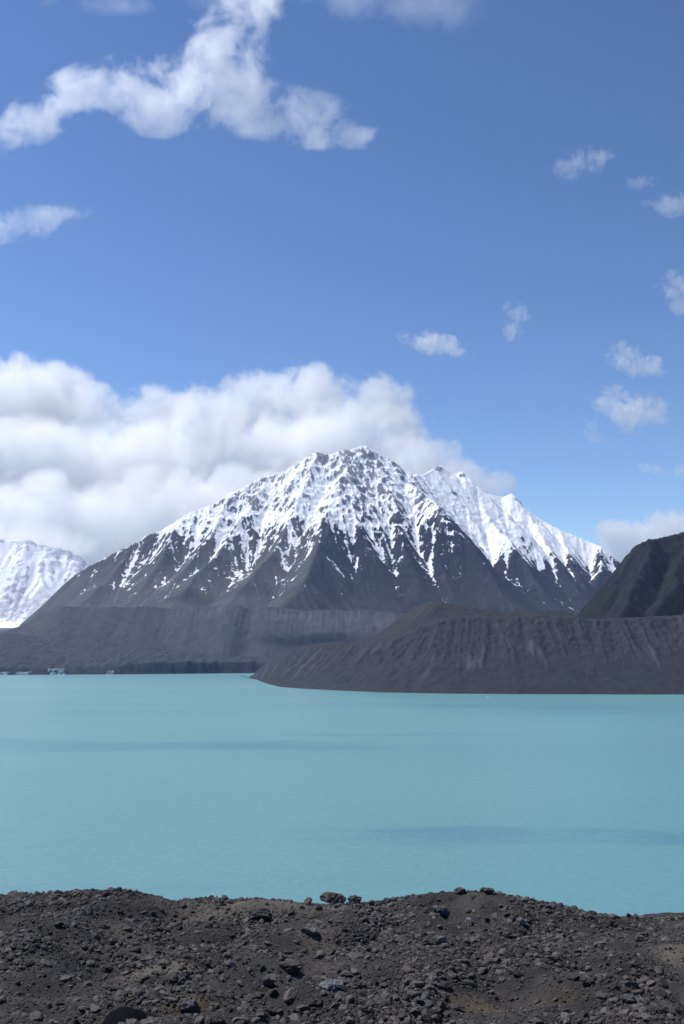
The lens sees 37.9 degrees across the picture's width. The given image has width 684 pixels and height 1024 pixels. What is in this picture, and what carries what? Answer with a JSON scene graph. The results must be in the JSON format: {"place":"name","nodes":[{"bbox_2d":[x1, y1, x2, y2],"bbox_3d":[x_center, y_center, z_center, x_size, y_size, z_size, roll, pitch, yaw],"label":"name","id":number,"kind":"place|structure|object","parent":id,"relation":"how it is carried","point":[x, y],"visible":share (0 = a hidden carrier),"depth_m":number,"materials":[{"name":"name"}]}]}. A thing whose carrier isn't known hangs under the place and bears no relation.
{"place":"outdoors","nodes":[
{"label":"outdoors","id":0,"kind":"place"},
{"bbox_2d":[0,538,90,623],"bbox_3d":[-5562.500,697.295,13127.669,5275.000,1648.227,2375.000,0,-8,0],"label":"snowy range","id":1,"kind":"structure","parent":0,"point":[34,576],"depth_m":12997.63,"materials":[{"name":"snow"}]},
{"bbox_2d":[0,633,270,674],"bbox_3d":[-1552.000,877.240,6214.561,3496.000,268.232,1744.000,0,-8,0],"label":"glacier","id":2,"kind":"object","parent":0,"point":[26,653],"visible":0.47,"depth_m":5899.35,"materials":[{"name":"ice"}]},
{"bbox_2d":[15,671,32,674],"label":"ice cliff","id":3,"kind":"structure","parent":2,"relation":"attached to","point":[25,673],"depth_m":5365.66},
{"bbox_2d":[47,668,67,674],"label":"ice cliff","id":4,"kind":"structure","parent":2,"relation":"attached to","point":[57,671],"depth_m":5512.08,"materials":[{"name":"ice"}]},
{"bbox_2d":[0,604,403,660],"bbox_3d":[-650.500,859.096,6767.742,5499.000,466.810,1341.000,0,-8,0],"label":"moraine terrace","id":5,"kind":"structure","parent":0,"point":[259,634],"depth_m":6629.31,"materials":[{"name":"gravel"}]},
{"bbox_2d":[0,445,619,631],"bbox_3d":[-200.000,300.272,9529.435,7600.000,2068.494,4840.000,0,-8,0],"label":"mountain","id":6,"kind":"structure","parent":0,"point":[366,527],"depth_m":8943.24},
{"bbox_2d":[0,673,683,915],"bbox_3d":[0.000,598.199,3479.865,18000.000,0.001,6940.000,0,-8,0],"label":"lake","id":7,"kind":"structure","parent":0,"point":[193,786],"depth_m":612.32,"materials":[{"name":"liquid"}]},
{"bbox_2d":[0,890,683,1023],"bbox_3d":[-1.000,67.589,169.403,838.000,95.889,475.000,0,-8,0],"label":"ground","id":8,"kind":"structure","parent":0,"point":[524,990],"depth_m":58.04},
{"bbox_2d":[0,964,7,970],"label":"boulder","id":9,"kind":"object","parent":8,"relation":"on","point":[3,967],"visible":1,"depth_m":57.19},
{"bbox_2d":[8,890,20,895],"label":"boulder","id":10,"kind":"object","parent":8,"relation":"on","point":[13,893],"visible":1,"depth_m":81.14,"materials":[{"name":"stone"}]},
{"bbox_2d":[29,1011,43,1020],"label":"boulder","id":11,"kind":"object","parent":8,"relation":"on","point":[35,1015],"visible":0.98,"depth_m":47.23,"materials":[{"name":"stone"}]},
{"bbox_2d":[40,959,50,965],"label":"boulder","id":12,"kind":"object","parent":8,"relation":"on","point":[44,962],"visible":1,"depth_m":57.23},
{"bbox_2d":[60,975,72,981],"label":"boulder","id":13,"kind":"object","parent":8,"relation":"on","point":[64,978],"visible":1,"depth_m":55.15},
{"bbox_2d":[81,904,92,915],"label":"boulder","id":14,"kind":"object","parent":8,"relation":"on","point":[87,909],"visible":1,"depth_m":72.20,"materials":[{"name":"stone"}]},
{"bbox_2d":[90,1004,99,1012],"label":"boulder","id":15,"kind":"object","parent":8,"relation":"on","point":[94,1008],"visible":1,"depth_m":48.68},
{"bbox_2d":[104,988,116,993],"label":"boulder","id":16,"kind":"object","parent":8,"relation":"on","point":[110,990],"visible":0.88,"depth_m":50.31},
{"bbox_2d":[101,1006,146,1023],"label":"boulder","id":17,"kind":"object","parent":8,"relation":"on","point":[124,1014],"visible":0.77,"depth_m":45.64,"materials":[{"name":"stone"}]},
{"bbox_2d":[132,982,141,988],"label":"boulder","id":18,"kind":"object","parent":8,"relation":"on","point":[138,985],"visible":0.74,"depth_m":49.84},
{"bbox_2d":[132,989,143,998],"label":"boulder","id":19,"kind":"object","parent":8,"relation":"on","point":[136,993],"visible":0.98,"depth_m":48.61,"materials":[{"name":"stone"}]},
{"bbox_2d":[149,990,159,999],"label":"boulder","id":20,"kind":"object","parent":8,"relation":"on","point":[154,994],"visible":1,"depth_m":48.38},
{"bbox_2d":[165,986,174,994],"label":"boulder","id":21,"kind":"object","parent":8,"relation":"on","point":[170,990],"visible":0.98,"depth_m":48.53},
{"bbox_2d":[164,997,177,1001],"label":"boulder","id":22,"kind":"object","parent":8,"relation":"on","point":[171,999],"visible":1,"depth_m":47.85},
{"bbox_2d":[169,974,178,981],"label":"boulder","id":23,"kind":"object","parent":8,"relation":"on","point":[174,978],"visible":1,"depth_m":56.73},
{"bbox_2d":[175,986,184,991],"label":"boulder","id":24,"kind":"object","parent":8,"relation":"on","point":[179,989],"visible":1,"depth_m":48.91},
{"bbox_2d":[178,976,186,984],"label":"boulder","id":25,"kind":"object","parent":8,"relation":"on","point":[182,980],"visible":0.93,"depth_m":56.78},
{"bbox_2d":[178,998,196,1010],"bbox_3d":[-7.370,23.503,47.446,0.887,0.606,0.772,0,-8,0],"label":"boulder","id":26,"kind":"object","parent":8,"relation":"on","point":[185,1004],"visible":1,"depth_m":47.19,"materials":[{"name":"stone"}]},
{"bbox_2d":[183,980,192,987],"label":"boulder","id":27,"kind":"object","parent":8,"relation":"on","point":[188,983],"visible":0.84,"depth_m":53.94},
{"bbox_2d":[191,985,199,993],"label":"boulder","id":28,"kind":"object","parent":8,"relation":"on","point":[195,988],"visible":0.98,"depth_m":48.94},
{"bbox_2d":[195,1015,204,1023],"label":"boulder","id":29,"kind":"object","parent":8,"relation":"on","point":[199,1019],"visible":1,"depth_m":42.75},
{"bbox_2d":[209,1003,219,1008],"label":"boulder","id":30,"kind":"object","parent":8,"relation":"on","point":[215,1005],"visible":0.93,"depth_m":47.62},
{"bbox_2d":[209,1013,223,1023],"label":"boulder","id":31,"kind":"object","parent":8,"relation":"on","point":[215,1018],"visible":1,"depth_m":42.59,"materials":[{"name":"stone"}]},
{"bbox_2d":[220,973,228,980],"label":"boulder","id":32,"kind":"object","parent":8,"relation":"on","point":[224,977],"visible":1,"depth_m":52.81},
{"bbox_2d":[224,960,236,967],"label":"boulder","id":33,"kind":"object","parent":8,"relation":"on","point":[228,963],"visible":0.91,"depth_m":54.02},
{"bbox_2d":[232,1017,249,1022],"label":"boulder","id":34,"kind":"object","parent":8,"relation":"on","point":[244,1019],"visible":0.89,"depth_m":42.63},
{"bbox_2d":[239,1007,252,1011],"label":"boulder","id":35,"kind":"object","parent":8,"relation":"on","point":[247,1009],"visible":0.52,"depth_m":44.59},
{"bbox_2d":[255,992,264,998],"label":"boulder","id":36,"kind":"object","parent":8,"relation":"on","point":[259,995],"visible":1,"depth_m":49.72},
{"bbox_2d":[249,907,271,920],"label":"boulder","id":37,"kind":"object","parent":8,"relation":"on","point":[258,914],"visible":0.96,"depth_m":72.20,"materials":[{"name":"stone"}]},
{"bbox_2d":[255,1012,266,1018],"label":"boulder","id":38,"kind":"object","parent":8,"relation":"on","point":[259,1015],"visible":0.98,"depth_m":43.19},
{"bbox_2d":[260,973,282,986],"bbox_3d":[-3.621,24.584,52.184,1.068,0.603,1.071,7,-11,-40],"label":"boulder","id":39,"kind":"object","parent":8,"relation":"on","point":[270,980],"visible":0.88,"depth_m":51.95,"materials":[{"name":"stone"}]},
{"bbox_2d":[269,989,277,996],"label":"boulder","id":40,"kind":"object","parent":8,"relation":"on","point":[272,992],"visible":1,"depth_m":49.48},
{"bbox_2d":[266,1003,283,1015],"bbox_3d":[-3.155,23.386,46.653,0.866,0.553,0.760,0,-8,0],"label":"boulder","id":41,"kind":"object","parent":8,"relation":"on","point":[275,1009],"visible":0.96,"depth_m":46.50,"materials":[{"name":"stone"}]},
{"bbox_2d":[277,959,301,973],"bbox_3d":[-2.804,24.717,54.021,0.881,0.670,1.384,7,-11,-39],"label":"boulder","id":42,"kind":"object","parent":8,"relation":"on","point":[291,966],"visible":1,"depth_m":53.74,"materials":[{"name":"stone"}]},
{"bbox_2d":[283,987,296,1001],"bbox_3d":[-2.549,23.789,49.066,0.727,0.570,0.556,4,-9,-25],"label":"boulder","id":43,"kind":"object","parent":8,"relation":"on","point":[290,994],"visible":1,"depth_m":48.97,"materials":[{"name":"stone"}]},
{"bbox_2d":[289,1013,298,1021],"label":"boulder","id":44,"kind":"object","parent":8,"relation":"on","point":[294,1017],"visible":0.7,"depth_m":46.88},
{"bbox_2d":[296,1005,309,1009],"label":"boulder","id":45,"kind":"object","parent":8,"relation":"on","point":[303,1007],"visible":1,"depth_m":48.09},
{"bbox_2d":[304,897,311,904],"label":"boulder","id":46,"kind":"object","parent":8,"relation":"on","point":[308,900],"visible":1,"depth_m":78.72,"materials":[{"name":"stone"}]},
{"bbox_2d":[301,923,319,935],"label":"boulder","id":47,"kind":"object","parent":8,"relation":"on","point":[309,929],"visible":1,"depth_m":67.08,"materials":[{"name":"stone"}]},
{"bbox_2d":[305,998,315,1006],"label":"boulder","id":48,"kind":"object","parent":8,"relation":"on","point":[311,1002],"visible":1,"depth_m":48.18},
{"bbox_2d":[312,975,322,982],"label":"boulder","id":49,"kind":"object","parent":8,"relation":"on","point":[317,978],"visible":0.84,"depth_m":50.75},
{"bbox_2d":[313,993,322,1001],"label":"boulder","id":50,"kind":"object","parent":8,"relation":"on","point":[317,997],"visible":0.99,"depth_m":48.35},
{"bbox_2d":[319,978,343,990],"bbox_3d":[-0.576,23.654,49.972,1.116,0.582,1.011,7,-11,-40],"label":"boulder","id":51,"kind":"object","parent":8,"relation":"on","point":[330,984],"visible":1,"depth_m":49.69,"materials":[{"name":"stone"}]},
{"bbox_2d":[320,892,346,903],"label":"boulder","id":52,"kind":"object","parent":8,"relation":"on","point":[331,897],"visible":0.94,"depth_m":81.88,"materials":[{"name":"stone"}]},
{"bbox_2d":[329,1002,341,1008],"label":"boulder","id":53,"kind":"object","parent":8,"relation":"on","point":[335,1005],"visible":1,"depth_m":47.74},
{"bbox_2d":[0,887,683,1023],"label":"rubble","id":54,"kind":"object","parent":8,"relation":"on","point":[25,935],"visible":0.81,"depth_m":60.29,"materials":[{"name":"gravel"}]},
{"bbox_2d":[338,1004,350,1012],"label":"boulder","id":55,"kind":"object","parent":8,"relation":"on","point":[343,1007],"visible":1,"depth_m":47.53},
{"bbox_2d":[341,970,351,976],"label":"boulder","id":56,"kind":"object","parent":8,"relation":"on","point":[345,973],"visible":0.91,"depth_m":53.11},
{"bbox_2d":[346,995,353,1003],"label":"boulder","id":57,"kind":"object","parent":8,"relation":"on","point":[349,998],"visible":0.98,"depth_m":48.24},
{"bbox_2d":[346,1018,355,1023],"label":"boulder","id":58,"kind":"object","parent":8,"relation":"on","point":[351,1020],"visible":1,"depth_m":46.48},
{"bbox_2d":[348,951,358,958],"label":"boulder","id":59,"kind":"object","parent":8,"relation":"on","point":[353,955],"visible":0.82,"depth_m":55.66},
{"bbox_2d":[347,895,361,902],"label":"boulder","id":60,"kind":"object","parent":8,"relation":"on","point":[354,898],"visible":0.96,"depth_m":83.85,"materials":[{"name":"stone"}]},
{"bbox_2d":[350,968,359,973],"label":"boulder","id":61,"kind":"object","parent":8,"relation":"on","point":[355,971],"visible":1,"depth_m":53.23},
{"bbox_2d":[364,1008,372,1013],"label":"boulder","id":62,"kind":"object","parent":8,"relation":"on","point":[368,1011],"visible":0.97,"depth_m":47.37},
{"bbox_2d":[374,996,390,1005],"bbox_3d":[1.939,23.936,48.566,0.858,0.427,0.757,27,1,33],"label":"boulder","id":63,"kind":"object","parent":8,"relation":"on","point":[379,1000],"visible":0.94,"depth_m":48.49,"materials":[{"name":"stone"}]},
{"bbox_2d":[379,983,390,986],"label":"boulder","id":64,"kind":"object","parent":8,"relation":"on","point":[385,984],"visible":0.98,"depth_m":51.86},
{"bbox_2d":[397,1012,406,1019],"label":"boulder","id":65,"kind":"object","parent":8,"relation":"on","point":[402,1016],"visible":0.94,"depth_m":47.30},
{"bbox_2d":[402,1014,411,1023],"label":"boulder","id":66,"kind":"object","parent":8,"relation":"on","point":[408,1019],"visible":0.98,"depth_m":47.16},
{"bbox_2d":[403,977,414,984],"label":"boulder","id":67,"kind":"object","parent":8,"relation":"on","point":[408,980],"visible":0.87,"depth_m":51.66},
{"bbox_2d":[407,991,419,998],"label":"boulder","id":68,"kind":"object","parent":8,"relation":"on","point":[413,994],"visible":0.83,"depth_m":49.54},
{"bbox_2d":[410,980,423,987],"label":"boulder","id":69,"kind":"object","parent":8,"relation":"on","point":[417,984],"visible":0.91,"depth_m":51.15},
{"bbox_2d":[413,996,423,1003],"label":"boulder","id":70,"kind":"object","parent":8,"relation":"on","point":[418,1000],"visible":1,"depth_m":49.18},
{"bbox_2d":[415,962,425,969],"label":"boulder","id":71,"kind":"object","parent":8,"relation":"on","point":[419,966],"visible":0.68,"depth_m":53.93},
{"bbox_2d":[421,1014,431,1023],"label":"boulder","id":72,"kind":"object","parent":8,"relation":"on","point":[427,1018],"visible":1,"depth_m":47.72,"materials":[{"name":"stone"}]},
{"bbox_2d":[423,966,430,973],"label":"boulder","id":73,"kind":"object","parent":8,"relation":"on","point":[427,969],"visible":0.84,"depth_m":53.11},
{"bbox_2d":[422,998,432,1007],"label":"boulder","id":74,"kind":"object","parent":8,"relation":"on","point":[427,1003],"visible":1,"depth_m":49.14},
{"bbox_2d":[422,983,434,990],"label":"boulder","id":75,"kind":"object","parent":8,"relation":"on","point":[429,987],"visible":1,"depth_m":50.90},
{"bbox_2d":[432,956,443,963],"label":"boulder","id":76,"kind":"object","parent":8,"relation":"on","point":[437,959],"visible":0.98,"depth_m":54.43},
{"bbox_2d":[433,935,445,943],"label":"boulder","id":77,"kind":"object","parent":8,"relation":"on","point":[439,939],"visible":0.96,"depth_m":61.94,"materials":[{"name":"stone"}]},
{"bbox_2d":[431,905,449,915],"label":"boulder","id":78,"kind":"object","parent":8,"relation":"on","point":[442,910],"visible":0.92,"depth_m":74.56,"materials":[{"name":"stone"}]},
{"bbox_2d":[436,1001,444,1008],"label":"boulder","id":79,"kind":"object","parent":8,"relation":"on","point":[441,1004],"visible":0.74,"depth_m":49.29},
{"bbox_2d":[438,991,447,998],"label":"boulder","id":80,"kind":"object","parent":8,"relation":"on","point":[444,995],"visible":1,"depth_m":50.51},
{"bbox_2d":[439,981,450,990],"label":"boulder","id":81,"kind":"object","parent":8,"relation":"on","point":[445,984],"visible":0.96,"depth_m":51.42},
{"bbox_2d":[450,1003,461,1010],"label":"boulder","id":82,"kind":"object","parent":8,"relation":"on","point":[456,1006],"visible":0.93,"depth_m":49.78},
{"bbox_2d":[454,887,466,893],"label":"boulder","id":83,"kind":"object","parent":8,"relation":"on","point":[459,890],"visible":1,"depth_m":77.31,"materials":[{"name":"stone"}]},
{"bbox_2d":[464,918,472,925],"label":"boulder","id":84,"kind":"object","parent":8,"relation":"on","point":[468,921],"visible":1,"depth_m":72.24,"materials":[{"name":"stone"}]},
{"bbox_2d":[466,979,475,987],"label":"boulder","id":85,"kind":"object","parent":8,"relation":"on","point":[472,984],"visible":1,"depth_m":52.38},
{"bbox_2d":[475,954,485,959],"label":"boulder","id":86,"kind":"object","parent":8,"relation":"on","point":[479,957],"visible":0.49,"depth_m":56.78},
{"bbox_2d":[483,888,494,894],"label":"boulder","id":87,"kind":"object","parent":8,"relation":"on","point":[489,891],"visible":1,"depth_m":75.47,"materials":[{"name":"stone"}]},
{"bbox_2d":[502,931,512,937],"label":"boulder","id":88,"kind":"object","parent":8,"relation":"on","point":[506,934],"visible":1,"depth_m":66.26,"materials":[{"name":"stone"}]},
{"bbox_2d":[504,952,515,957],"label":"boulder","id":89,"kind":"object","parent":8,"relation":"on","point":[508,954],"visible":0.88,"depth_m":56.14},
{"bbox_2d":[513,972,523,977],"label":"boulder","id":90,"kind":"object","parent":8,"relation":"on","point":[518,974],"visible":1,"depth_m":53.38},
{"bbox_2d":[516,917,524,925],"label":"boulder","id":91,"kind":"object","parent":8,"relation":"on","point":[520,920],"visible":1,"depth_m":69.87,"materials":[{"name":"stone"}]},
{"bbox_2d":[528,1018,543,1023],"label":"boulder","id":92,"kind":"object","parent":8,"relation":"on","point":[535,1021],"visible":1,"depth_m":46.48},
{"bbox_2d":[536,962,548,969],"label":"boulder","id":93,"kind":"object","parent":8,"relation":"on","point":[541,965],"visible":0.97,"depth_m":54.25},
{"bbox_2d":[546,955,559,960],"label":"boulder","id":94,"kind":"object","parent":8,"relation":"on","point":[554,958],"visible":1,"depth_m":56.51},
{"bbox_2d":[560,1012,569,1022],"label":"boulder","id":95,"kind":"object","parent":8,"relation":"on","point":[565,1015],"visible":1,"depth_m":46.62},
{"bbox_2d":[566,972,578,980],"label":"boulder","id":96,"kind":"object","parent":8,"relation":"on","point":[574,976],"visible":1,"depth_m":51.47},
{"bbox_2d":[576,964,585,970],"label":"boulder","id":97,"kind":"object","parent":8,"relation":"on","point":[580,967],"visible":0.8,"depth_m":56.57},
{"bbox_2d":[580,976,593,985],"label":"boulder","id":98,"kind":"object","parent":8,"relation":"on","point":[584,981],"visible":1,"depth_m":50.73,"materials":[{"name":"stone"}]},
{"bbox_2d":[595,991,607,998],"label":"boulder","id":99,"kind":"object","parent":8,"relation":"on","point":[600,994],"visible":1,"depth_m":49.47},
{"bbox_2d":[600,1006,609,1013],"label":"boulder","id":100,"kind":"object","parent":8,"relation":"on","point":[605,1009],"visible":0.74,"depth_m":48.49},
{"bbox_2d":[609,983,619,988],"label":"boulder","id":101,"kind":"object","parent":8,"relation":"on","point":[615,985],"visible":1,"depth_m":50.15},
{"bbox_2d":[615,1013,627,1018],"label":"boulder","id":102,"kind":"object","parent":8,"relation":"on","point":[622,1015],"visible":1,"depth_m":46.67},
{"bbox_2d":[619,987,629,992],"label":"boulder","id":103,"kind":"object","parent":8,"relation":"on","point":[624,989],"visible":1,"depth_m":49.89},
{"bbox_2d":[621,994,634,1003],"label":"boulder","id":104,"kind":"object","parent":8,"relation":"on","point":[627,998],"visible":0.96,"depth_m":48.63,"materials":[{"name":"stone"}]},
{"bbox_2d":[621,980,637,987],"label":"boulder","id":105,"kind":"object","parent":8,"relation":"on","point":[632,983],"visible":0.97,"depth_m":50.51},
{"bbox_2d":[631,989,641,994],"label":"boulder","id":106,"kind":"object","parent":8,"relation":"on","point":[637,992],"visible":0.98,"depth_m":49.76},
{"bbox_2d":[641,1013,655,1021],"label":"boulder","id":107,"kind":"object","parent":8,"relation":"on","point":[647,1017],"visible":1,"depth_m":45.76,"materials":[{"name":"stone"}]},
{"bbox_2d":[645,1007,657,1012],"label":"boulder","id":108,"kind":"object","parent":8,"relation":"on","point":[651,1009],"visible":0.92,"depth_m":46.42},
{"bbox_2d":[654,966,661,974],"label":"boulder","id":109,"kind":"object","parent":8,"relation":"on","point":[658,970],"visible":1,"depth_m":56.88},
{"bbox_2d":[656,1006,670,1014],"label":"boulder","id":110,"kind":"object","parent":8,"relation":"on","point":[662,1010],"visible":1,"depth_m":46.40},
{"bbox_2d":[660,978,666,987],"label":"boulder","id":111,"kind":"object","parent":8,"relation":"on","point":[663,983],"visible":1,"depth_m":53.74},
{"bbox_2d":[659,1000,676,1009],"bbox_3d":[15.882,24.164,48.650,0.832,0.498,0.704,0,-8,0],"label":"boulder","id":112,"kind":"object","parent":8,"relation":"on","point":[666,1004],"visible":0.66,"depth_m":48.56,"materials":[{"name":"stone"}]},
{"bbox_2d":[667,1009,676,1016],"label":"boulder","id":113,"kind":"object","parent":8,"relation":"on","point":[673,1012],"visible":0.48,"depth_m":46.69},
{"bbox_2d":[666,975,678,981],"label":"boulder","id":114,"kind":"object","parent":8,"relation":"on","point":[671,977],"visible":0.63,"depth_m":56.73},
{"bbox_2d":[0,0,683,627],"label":"sky","id":115,"kind":"structure","parent":0,"point":[242,241],"materials":[{"name":"blue"}]},
{"bbox_2d":[242,602,683,694],"bbox_3d":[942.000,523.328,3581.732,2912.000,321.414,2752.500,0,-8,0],"label":"moraine","id":116,"kind":"structure","parent":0,"point":[438,647],"depth_m":2571.87,"materials":[{"name":"gravel"}]},
{"bbox_2d":[577,532,683,618],"bbox_3d":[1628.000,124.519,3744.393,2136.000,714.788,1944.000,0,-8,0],"label":"hill","id":117,"kind":"structure","parent":0,"point":[645,579],"depth_m":3497.27,"materials":[{"name":"stone"}]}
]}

